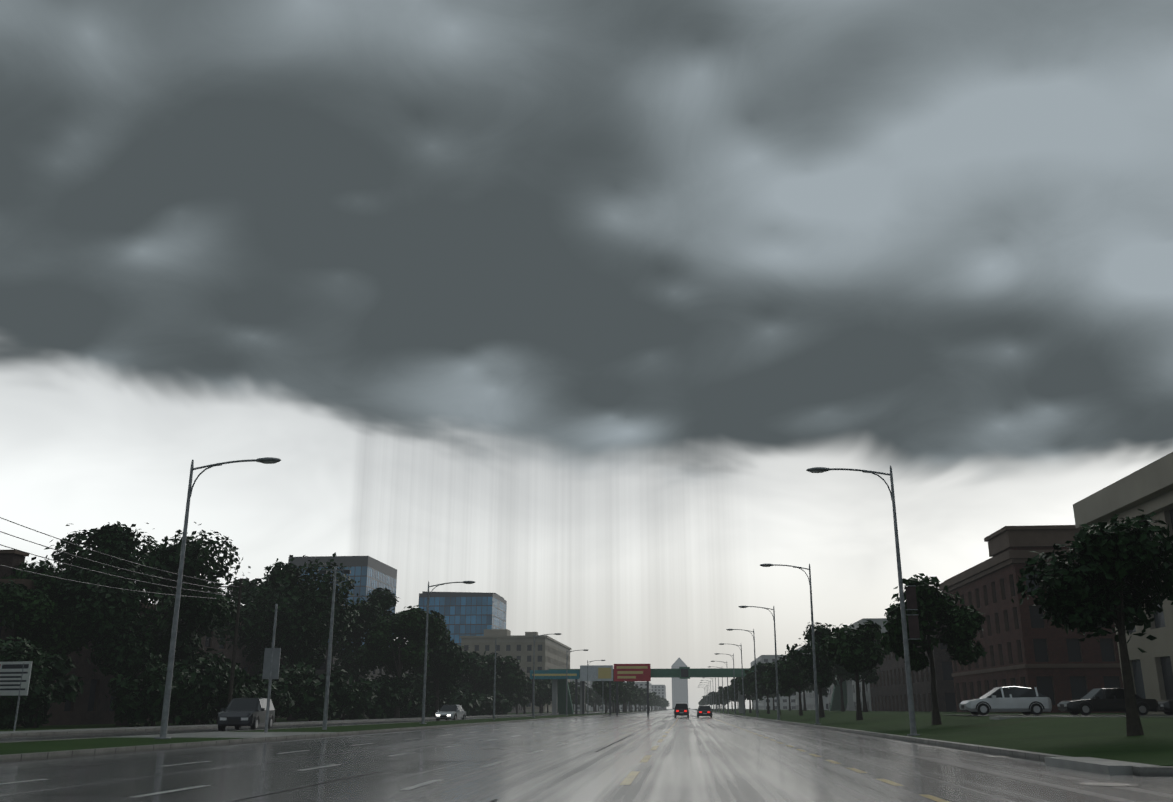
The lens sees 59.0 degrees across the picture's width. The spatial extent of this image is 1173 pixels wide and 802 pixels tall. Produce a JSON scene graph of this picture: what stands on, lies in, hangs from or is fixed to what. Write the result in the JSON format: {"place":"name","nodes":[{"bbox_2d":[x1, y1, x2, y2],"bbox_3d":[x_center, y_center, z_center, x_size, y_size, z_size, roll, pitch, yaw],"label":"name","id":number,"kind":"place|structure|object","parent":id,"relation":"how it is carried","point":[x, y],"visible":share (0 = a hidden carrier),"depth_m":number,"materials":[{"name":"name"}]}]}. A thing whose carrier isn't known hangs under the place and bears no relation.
{"place":"outdoors","nodes":[
{"label":"outdoors","id":0,"kind":"place"},
{"bbox_2d":[0,579,156,726],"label":"old brick house","id":1,"kind":"structure","parent":0,"point":[90,704],"depth_m":76.08,"materials":[{"name":"brick"}]},
{"bbox_2d":[0,549,28,578],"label":"building","id":2,"kind":"structure","parent":1,"relation":"on","point":[12,558],"depth_m":70.87,"materials":[{"name":"brick"}]},
{"bbox_2d":[0,710,627,730],"bbox_3d":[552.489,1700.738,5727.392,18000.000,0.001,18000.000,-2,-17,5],"label":"ground","id":3,"kind":"structure","parent":0,"point":[52,727],"depth_m":72.03,"materials":[{"name":"green plant"}]},
{"bbox_2d":[0,661,32,730],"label":"sign","id":4,"kind":"object","parent":3,"relation":"on","point":[15,678],"visible":0.92,"depth_m":51.97,"materials":[{"name":"metal"}]},
{"bbox_2d":[0,635,54,728],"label":"tree","id":5,"kind":"object","parent":3,"relation":"on","point":[38,695],"visible":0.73,"depth_m":59.53,"materials":[{"name":"green plant"}]},
{"bbox_2d":[16,649,83,727],"bbox_3d":[-34.687,17.589,63.520,6.358,4.808,6.077,-9,-19,28],"label":"shrub","id":6,"kind":"object","parent":3,"relation":"on","point":[61,665],"visible":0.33,"depth_m":63.42,"materials":[{"name":"green plant"}]},
{"bbox_2d":[0,556,146,723],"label":"tree","id":7,"kind":"object","parent":3,"relation":"on","point":[26,612],"visible":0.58,"depth_m":69.16,"materials":[{"name":"green plant"}]},
{"bbox_2d":[0,737,264,762],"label":"median","id":8,"kind":"object","parent":3,"relation":"on","point":[12,751],"visible":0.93,"depth_m":29.04,"materials":[{"name":"plant"}]},
{"bbox_2d":[154,457,280,738],"bbox_3d":[-12.866,6.799,36.566,3.520,9.826,0.400,-1,-17,3],"label":"street lamp","id":9,"kind":"object","parent":8,"relation":"on","point":[170,667],"visible":0.96,"depth_m":36.55,"materials":[{"name":"metal"}]},
{"bbox_2d":[44,521,248,725],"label":"tree","id":10,"kind":"object","parent":3,"relation":"on","point":[117,540],"visible":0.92,"depth_m":72.61,"materials":[{"name":"green plant"}]},
{"bbox_2d":[105,661,203,726],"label":"shrub","id":11,"kind":"object","parent":3,"relation":"on","point":[135,706],"visible":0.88,"depth_m":66.90,"materials":[{"name":"green plant"}]},
{"bbox_2d":[136,576,240,722],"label":"tree","id":12,"kind":"object","parent":3,"relation":"on","point":[229,618],"visible":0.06,"depth_m":84.98,"materials":[{"name":"green plant"}]},
{"bbox_2d":[170,654,251,725],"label":"shrub","id":13,"kind":"object","parent":3,"relation":"on","point":[216,679],"visible":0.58,"depth_m":71.58,"materials":[{"name":"green plant"}]},
{"bbox_2d":[146,620,292,720],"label":"low old block","id":14,"kind":"structure","parent":3,"relation":"on","point":[207,642],"depth_m":112.10,"materials":[{"name":"brick"}]},
{"bbox_2d":[108,732,345,741],"bbox_3d":[-13.846,13.238,40.947,6.000,0.150,9.000,-2,-17,5],"label":"paved median","id":15,"kind":"object","parent":3,"relation":"on","point":[274,736],"visible":0.64,"depth_m":39.82,"materials":[{"name":"concrete"}]},
{"bbox_2d":[262,604,280,732],"bbox_3d":[-13.642,11.520,44.894,0.700,5.400,0.140,-2,-17,5],"label":"sign post","id":16,"kind":"object","parent":15,"relation":"on","point":[271,664],"visible":1,"depth_m":44.88,"materials":[{"name":"metal"}]},
{"bbox_2d":[192,648,262,723],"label":"tree","id":17,"kind":"object","parent":3,"relation":"on","point":[247,689],"visible":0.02,"depth_m":75.96,"materials":[{"name":"green plant"}]},
{"bbox_2d":[214,578,244,704],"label":"utility pole","id":18,"kind":"object","parent":3,"relation":"on","point":[240,586],"visible":0.8,"depth_m":70.03,"materials":[{"name":"brown wood"}]},
{"bbox_2d":[0,517,237,598],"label":"power lines","id":19,"kind":"object","parent":18,"relation":"attached to","point":[105,564],"visible":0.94,"depth_m":55.64,"materials":[{"name":"metal"}]},
{"bbox_2d":[212,677,294,723],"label":"shrub","id":20,"kind":"object","parent":3,"relation":"on","point":[279,694],"visible":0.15,"depth_m":83.98,"materials":[{"name":"green plant"}]},
{"bbox_2d":[225,577,292,677],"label":"tree","id":21,"kind":"object","parent":3,"relation":"on","point":[245,582],"visible":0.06,"depth_m":122.02,"materials":[{"name":"green plant"}]},
{"bbox_2d":[251,664,314,721],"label":"shrub","id":22,"kind":"object","parent":3,"relation":"on","point":[294,680],"visible":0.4,"depth_m":88.74,"materials":[{"name":"green plant"}]},
{"bbox_2d":[210,552,364,719],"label":"tree","id":23,"kind":"object","parent":3,"relation":"on","point":[303,620],"visible":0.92,"depth_m":103.86,"materials":[{"name":"green plant"}]},
{"bbox_2d":[289,661,352,720],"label":"shrub","id":24,"kind":"object","parent":3,"relation":"on","point":[316,696],"visible":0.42,"depth_m":91.88,"materials":[{"name":"green plant"}]},
{"bbox_2d":[292,668,360,720],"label":"shrub","id":25,"kind":"object","parent":3,"relation":"on","point":[345,696],"visible":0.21,"depth_m":97.08,"materials":[{"name":"green plant"}]},
{"bbox_2d":[330,678,379,719],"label":"shrub","id":26,"kind":"object","parent":3,"relation":"on","point":[355,712],"visible":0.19,"depth_m":105.82,"materials":[{"name":"green plant"}]},
{"bbox_2d":[309,649,416,716],"bbox_3d":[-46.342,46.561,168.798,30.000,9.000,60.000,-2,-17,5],"label":"tree","id":27,"kind":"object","parent":3,"relation":"on","point":[323,668],"depth_m":141.93,"materials":[{"name":"green plant"}]},
{"bbox_2d":[326,588,400,684],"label":"tree","id":28,"kind":"object","parent":3,"relation":"on","point":[379,603],"visible":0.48,"depth_m":126.49,"materials":[{"name":"green plant"}]},
{"bbox_2d":[349,678,383,717],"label":"shrub","id":29,"kind":"object","parent":3,"relation":"on","point":[377,711],"visible":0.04,"depth_m":109.22,"materials":[{"name":"green plant"}]},
{"bbox_2d":[358,679,400,718],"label":"shrub","id":30,"kind":"object","parent":3,"relation":"on","point":[389,697],"visible":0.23,"depth_m":113.15,"materials":[{"name":"green plant"}]},
{"bbox_2d":[374,673,420,718],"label":"shrub","id":31,"kind":"object","parent":3,"relation":"on","point":[409,701],"visible":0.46,"depth_m":118.43,"materials":[{"name":"green plant"}]},
{"bbox_2d":[347,605,450,717],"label":"tree","id":32,"kind":"object","parent":3,"relation":"on","point":[374,650],"visible":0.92,"depth_m":119.52,"materials":[{"name":"green plant"}]},
{"bbox_2d":[400,673,436,717],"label":"shrub","id":33,"kind":"object","parent":3,"relation":"on","point":[416,712],"visible":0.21,"depth_m":130.41,"materials":[{"name":"green plant"}]},
{"bbox_2d":[420,681,446,716],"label":"shrub","id":34,"kind":"object","parent":3,"relation":"on","point":[430,687],"visible":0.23,"depth_m":138.54,"materials":[{"name":"green plant"}]},
{"bbox_2d":[407,629,473,716],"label":"tree","id":35,"kind":"object","parent":3,"relation":"on","point":[448,663],"visible":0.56,"depth_m":136.60,"materials":[{"name":"green plant"}]},
{"bbox_2d":[430,691,454,716],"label":"shrub","id":36,"kind":"object","parent":3,"relation":"on","point":[449,699],"visible":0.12,"depth_m":143.83,"materials":[{"name":"green plant"}]},
{"bbox_2d":[217,709,674,734],"bbox_3d":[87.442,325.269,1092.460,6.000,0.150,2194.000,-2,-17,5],"label":"median","id":37,"kind":"object","parent":3,"relation":"on","point":[372,728],"visible":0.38,"depth_m":63.65,"materials":[{"name":"concrete"}]},
{"bbox_2d":[319,566,350,729],"bbox_3d":[-12.881,12.325,52.124,1.600,8.000,0.220,-2,-17,5],"label":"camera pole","id":38,"kind":"object","parent":37,"relation":"on","point":[327,685],"visible":1,"depth_m":52.03,"materials":[{"name":"metal"}]},
{"bbox_2d":[420,581,474,723],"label":"street lamp","id":39,"kind":"object","parent":37,"relation":"on","point":[425,671],"visible":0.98,"depth_m":71.40,"materials":[{"name":"metal"}]},
{"bbox_2d":[493,639,495,719],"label":"pole","id":40,"kind":"object","parent":37,"relation":"on","point":[494,684],"visible":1,"depth_m":96.69,"materials":[{"name":"metal"}]},
{"bbox_2d":[532,633,560,717],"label":"street lamp","id":41,"kind":"object","parent":37,"relation":"on","point":[534,669],"visible":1,"depth_m":122.14,"materials":[{"name":"metal"}]},
{"bbox_2d":[591,681,615,712],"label":"tree","id":42,"kind":"object","parent":37,"relation":"on","point":[602,689],"visible":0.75,"depth_m":226.75,"materials":[{"name":"green plant"}]},
{"bbox_2d":[428,693,472,716],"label":"shrub","id":43,"kind":"object","parent":3,"relation":"on","point":[461,700],"visible":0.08,"depth_m":149.06,"materials":[{"name":"green plant"}]},
{"bbox_2d":[458,687,484,715],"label":"shrub","id":44,"kind":"object","parent":3,"relation":"on","point":[477,699],"visible":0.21,"depth_m":161.07,"materials":[{"name":"green plant"}]},
{"bbox_2d":[466,698,492,715],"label":"shrub","id":45,"kind":"object","parent":3,"relation":"on","point":[488,706],"visible":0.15,"depth_m":168.62,"materials":[{"name":"green plant"}]},
{"bbox_2d":[458,651,507,715],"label":"tree","id":46,"kind":"object","parent":3,"relation":"on","point":[480,673],"visible":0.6,"depth_m":167.84,"materials":[{"name":"green plant"}]},
{"bbox_2d":[486,693,512,714],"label":"shrub","id":47,"kind":"object","parent":3,"relation":"on","point":[501,702],"visible":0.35,"depth_m":175.79,"materials":[{"name":"green plant"}]},
{"bbox_2d":[491,656,528,714],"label":"tree","id":48,"kind":"object","parent":3,"relation":"on","point":[512,680],"visible":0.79,"depth_m":185.48,"materials":[{"name":"green plant"}]},
{"bbox_2d":[460,635,571,711],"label":"beige block","id":49,"kind":"structure","parent":3,"relation":"on","point":[551,653],"depth_m":345.28,"materials":[{"name":"concrete"}]},
{"bbox_2d":[484,629,537,635],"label":"roof huts","id":50,"kind":"object","parent":49,"relation":"on","point":[497,632],"visible":0.61,"depth_m":354.75,"materials":[{"name":"grey concrete"}]},
{"bbox_2d":[512,676,531,713],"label":"tree","id":51,"kind":"object","parent":3,"relation":"on","point":[527,688],"visible":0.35,"depth_m":202.39,"materials":[{"name":"green plant"}]},
{"bbox_2d":[523,679,542,713],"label":"tree","id":52,"kind":"object","parent":3,"relation":"on","point":[538,685],"visible":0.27,"depth_m":211.85,"materials":[{"name":"green plant"}]},
{"bbox_2d":[534,679,551,713],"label":"tree","id":53,"kind":"object","parent":3,"relation":"on","point":[545,695],"visible":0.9,"depth_m":220.99,"materials":[{"name":"green plant"}]},
{"bbox_2d":[530,670,578,713],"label":"long green billboard","id":54,"kind":"object","parent":3,"relation":"on","point":[553,674],"visible":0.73,"depth_m":198.49,"materials":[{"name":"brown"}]},
{"bbox_2d":[619,682,651,709],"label":"block","id":55,"kind":"structure","parent":3,"relation":"on","point":[641,684],"depth_m":867.65,"materials":[{"name":"concrete"}]},
{"bbox_2d":[652,685,665,709],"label":"block","id":56,"kind":"structure","parent":3,"relation":"on","point":[660,690],"depth_m":1202.08,"materials":[{"name":"concrete"}]},
{"bbox_2d":[549,668,853,714],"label":"overpass","id":57,"kind":"object","parent":3,"relation":"on","point":[559,694],"visible":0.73,"depth_m":198.99,"materials":[{"name":"green paint"}]},
{"bbox_2d":[679,667,689,678],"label":"road sign","id":58,"kind":"object","parent":57,"relation":"attached to","point":[684,672],"visible":1,"depth_m":197.14,"materials":[{"name":"green metal"}]},
{"bbox_2d":[751,655,795,709],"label":"block","id":59,"kind":"structure","parent":3,"relation":"on","point":[784,703],"depth_m":494.10,"materials":[{"name":"concrete"}]},
{"bbox_2d":[795,644,828,709],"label":"block","id":60,"kind":"structure","parent":3,"relation":"on","point":[810,700],"depth_m":343.97,"materials":[{"name":"concrete"}]},
{"bbox_2d":[827,618,887,710],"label":"block","id":61,"kind":"structure","parent":3,"relation":"on","point":[879,621],"depth_m":205.40,"materials":[{"name":"concrete"}]},
{"bbox_2d":[870,621,956,711],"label":"building","id":62,"kind":"structure","parent":3,"relation":"on","point":[888,690],"depth_m":143.93,"materials":[{"name":"grey concrete"}]},
{"bbox_2d":[692,709,1172,775],"bbox_3d":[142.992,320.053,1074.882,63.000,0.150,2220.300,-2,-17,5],"label":"kerb","id":63,"kind":"structure","parent":3,"relation":"on","point":[1141,770],"depth_m":28.23,"materials":[{"name":"concrete"}]},
{"bbox_2d":[939,525,1123,712],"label":"brick building","id":64,"kind":"structure","parent":3,"relation":"on","point":[1024,644],"depth_m":96.50,"materials":[{"name":"brick"}]},
{"bbox_2d":[1073,452,1172,713],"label":"corner stone building","id":65,"kind":"structure","parent":3,"relation":"on","point":[1148,489],"depth_m":68.16,"materials":[{"name":"beige stone"}]},
{"bbox_2d":[0,709,667,737],"bbox_3d":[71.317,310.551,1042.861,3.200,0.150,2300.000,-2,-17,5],"label":"grass verge","id":66,"kind":"structure","parent":0,"point":[3,734],"depth_m":56.29,"materials":[{"name":"green plant"}]},
{"bbox_2d":[0,709,669,741],"bbox_3d":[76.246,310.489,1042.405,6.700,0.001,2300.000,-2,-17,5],"label":"curb","id":67,"kind":"structure","parent":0,"point":[9,739],"depth_m":52.86,"materials":[{"name":"concrete"}]},
{"bbox_2d":[217,698,274,730],"bbox_3d":[-18.495,17.042,56.503,2.300,1.700,4.740,0,-17,-2],"label":"dark suv","id":68,"kind":"object","parent":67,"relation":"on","point":[237,713],"visible":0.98,"depth_m":55.49,"materials":[{"name":"paint"}]},
{"bbox_2d":[435,705,465,720],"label":"white car","id":69,"kind":"object","parent":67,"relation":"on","point":[448,712],"visible":0.98,"depth_m":97.47,"materials":[{"name":"paint"}]},
{"bbox_2d":[288,556,396,649],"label":"glass tower","id":70,"kind":"structure","parent":0,"point":[369,573],"depth_m":410.10,"materials":[{"name":"blue glass"}]},
{"bbox_2d":[418,593,506,645],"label":"glass tower","id":71,"kind":"structure","parent":0,"point":[470,614],"depth_m":455.13,"materials":[{"name":"blue glass"}]},
{"bbox_2d":[0,709,1106,774],"bbox_3d":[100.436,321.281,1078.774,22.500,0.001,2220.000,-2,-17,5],"label":"road","id":72,"kind":"structure","parent":0,"point":[724,747],"depth_m":26.89,"materials":[{"name":"grey asphalt"}]},
{"bbox_2d":[39,720,809,795],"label":"road repair patches","id":73,"kind":"object","parent":72,"relation":"on","point":[464,753],"visible":0.88,"depth_m":17.48,"materials":[{"name":"grey asphalt"}]},
{"bbox_2d":[0,712,948,801],"bbox_3d":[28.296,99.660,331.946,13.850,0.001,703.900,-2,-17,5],"label":"lane markings","id":74,"kind":"object","parent":72,"relation":"on","point":[629,778],"visible":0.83,"depth_m":19.11,"materials":[{"name":"white paint"}]},
{"bbox_2d":[6,713,1093,801],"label":"road tar joints","id":75,"kind":"object","parent":72,"relation":"on","point":[597,751],"visible":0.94,"depth_m":20.80,"materials":[{"name":"black asphalt"}]},
{"bbox_2d":[673,703,689,716],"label":"suv","id":76,"kind":"object","parent":72,"relation":"on","point":[681,709],"visible":1,"depth_m":138.27,"materials":[{"name":"paint"}]},
{"bbox_2d":[696,706,712,717],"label":"sedan car","id":77,"kind":"object","parent":72,"relation":"on","point":[704,710],"visible":1,"depth_m":135.30,"materials":[{"name":"paint"}]},
{"bbox_2d":[362,736,1137,785],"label":"manhole covers","id":78,"kind":"object","parent":72,"relation":"on","point":[1101,784],"visible":0.98,"depth_m":16.03,"materials":[{"name":"metal"}]},
{"bbox_2d":[0,769,1172,801],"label":"road","id":79,"kind":"structure","parent":0,"point":[450,786],"depth_m":15.29,"materials":[{"name":"grey asphalt"}]},
{"bbox_2d":[0,0,1172,708],"label":"sky","id":80,"kind":"structure","parent":0,"point":[565,310],"materials":[{"name":"grey"}]},
{"bbox_2d":[671,666,687,708],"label":"tower","id":81,"kind":"structure","parent":0,"point":[679,690],"depth_m":2207.44,"materials":[{"name":"grey concrete"}]},
{"bbox_2d":[693,709,1172,765],"bbox_3d":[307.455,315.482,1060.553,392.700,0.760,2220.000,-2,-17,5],"label":"lawn","id":82,"kind":"structure","parent":0,"point":[1104,737],"depth_m":35.68,"materials":[{"name":"green plant"}]},
{"bbox_2d":[726,629,758,716],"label":"street lamp","id":83,"kind":"object","parent":82,"relation":"on","point":[755,668],"visible":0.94,"depth_m":124.08,"materials":[{"name":"metal"}]},
{"bbox_2d":[735,677,755,712],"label":"tree","id":84,"kind":"object","parent":82,"relation":"on","point":[747,692],"visible":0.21,"depth_m":194.73,"materials":[{"name":"green plant"}]},
{"bbox_2d":[740,662,766,712],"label":"tree","id":85,"kind":"object","parent":82,"relation":"on","point":[749,685],"visible":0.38,"depth_m":173.37,"materials":[{"name":"green plant"}]},
{"bbox_2d":[738,606,780,719],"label":"street lamp","id":86,"kind":"object","parent":82,"relation":"on","point":[778,709],"visible":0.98,"depth_m":95.96,"materials":[{"name":"metal"}]},
{"bbox_2d":[750,662,773,713],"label":"tree","id":87,"kind":"object","parent":82,"relation":"on","point":[760,668],"visible":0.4,"depth_m":154.38,"materials":[{"name":"green plant"}]},
{"bbox_2d":[760,659,793,714],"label":"tree","id":88,"kind":"object","parent":82,"relation":"on","point":[770,673],"visible":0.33,"depth_m":132.62,"materials":[{"name":"green plant"}]},
{"bbox_2d":[760,564,820,723],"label":"street lamp","id":89,"kind":"object","parent":82,"relation":"on","point":[814,668],"visible":1,"depth_m":67.86,"materials":[{"name":"metal"}]},
{"bbox_2d":[774,649,810,715],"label":"tree","id":90,"kind":"object","parent":82,"relation":"on","point":[791,676],"visible":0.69,"depth_m":111.72,"materials":[{"name":"green plant"}]},
{"bbox_2d":[786,622,844,717],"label":"tree","id":91,"kind":"object","parent":82,"relation":"on","point":[824,665],"visible":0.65,"depth_m":90.97,"materials":[{"name":"green plant"}]},
{"bbox_2d":[808,670,837,695],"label":"tree","id":92,"kind":"object","parent":82,"relation":"on","point":[824,691],"visible":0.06,"depth_m":157.59,"materials":[{"name":"green plant"}]},
{"bbox_2d":[829,663,848,711],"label":"tree","id":93,"kind":"object","parent":82,"relation":"on","point":[841,679],"visible":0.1,"depth_m":137.22,"materials":[{"name":"brown plant"}]},
{"bbox_2d":[819,620,889,719],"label":"tree","id":94,"kind":"object","parent":82,"relation":"on","point":[856,651],"visible":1,"depth_m":70.63,"materials":[{"name":"green plant"}]},
{"bbox_2d":[832,655,881,711],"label":"tree","id":95,"kind":"object","parent":82,"relation":"on","point":[870,677],"visible":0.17,"depth_m":111.25,"materials":[{"name":"green plant"}]},
{"bbox_2d":[806,466,919,735],"bbox_3d":[10.571,7.564,40.060,3.520,10.326,0.400,-2,-17,8],"label":"street lamp","id":96,"kind":"object","parent":82,"relation":"on","point":[913,730],"visible":1,"depth_m":39.76,"materials":[{"name":"metal"}]},
{"bbox_2d":[905,585,919,639],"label":"lamp banner brackets","id":97,"kind":"object","parent":96,"relation":"attached to","point":[913,621],"visible":1,"depth_m":39.63,"materials":[{"name":"metal"}]},
{"bbox_2d":[871,573,987,724],"bbox_3d":[16.557,11.948,50.038,5.006,7.082,4.634,-14,-21,39],"label":"tree","id":98,"kind":"object","parent":82,"relation":"on","point":[962,622],"visible":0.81,"depth_m":50.00,"materials":[{"name":"green plant"}]},
{"bbox_2d":[1011,509,1172,735],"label":"tree","id":99,"kind":"object","parent":82,"relation":"on","point":[1088,593],"visible":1,"depth_m":29.01,"materials":[{"name":"green plant"}]},
{"bbox_2d":[989,716,1090,719],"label":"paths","id":100,"kind":"structure","parent":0,"point":[998,717],"depth_m":47.59,"materials":[{"name":"concrete"}]},
{"bbox_2d":[972,715,1172,715],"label":"parking lane","id":101,"kind":"structure","parent":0,"point":[1068,715],"depth_m":53.82,"materials":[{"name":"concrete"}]},
{"bbox_2d":[959,686,1051,714],"bbox_3d":[22.762,16.329,56.512,4.490,1.520,2.200,-2,-17,5],"label":"white hatchback","id":102,"kind":"object","parent":101,"relation":"on","point":[1026,701],"visible":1,"depth_m":55.67,"materials":[{"name":"paint"}]},
{"bbox_2d":[1057,688,1157,714],"bbox_3d":[28.275,16.346,56.395,4.740,1.420,2.220,-2,-17,5],"label":"dark sedan","id":103,"kind":"object","parent":101,"relation":"on","point":[1103,700],"visible":0.85,"depth_m":55.57,"materials":[{"name":"paint"}]},
{"bbox_2d":[1157,699,1172,714],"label":"car","id":104,"kind":"object","parent":101,"relation":"on","point":[1165,707],"visible":0.73,"depth_m":56.10,"materials":[{"name":"paint"}]},
{"bbox_2d":[1044,757,1158,774],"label":"path","id":105,"kind":"structure","parent":0,"point":[1103,766],"depth_m":19.25,"materials":[{"name":"concrete"}]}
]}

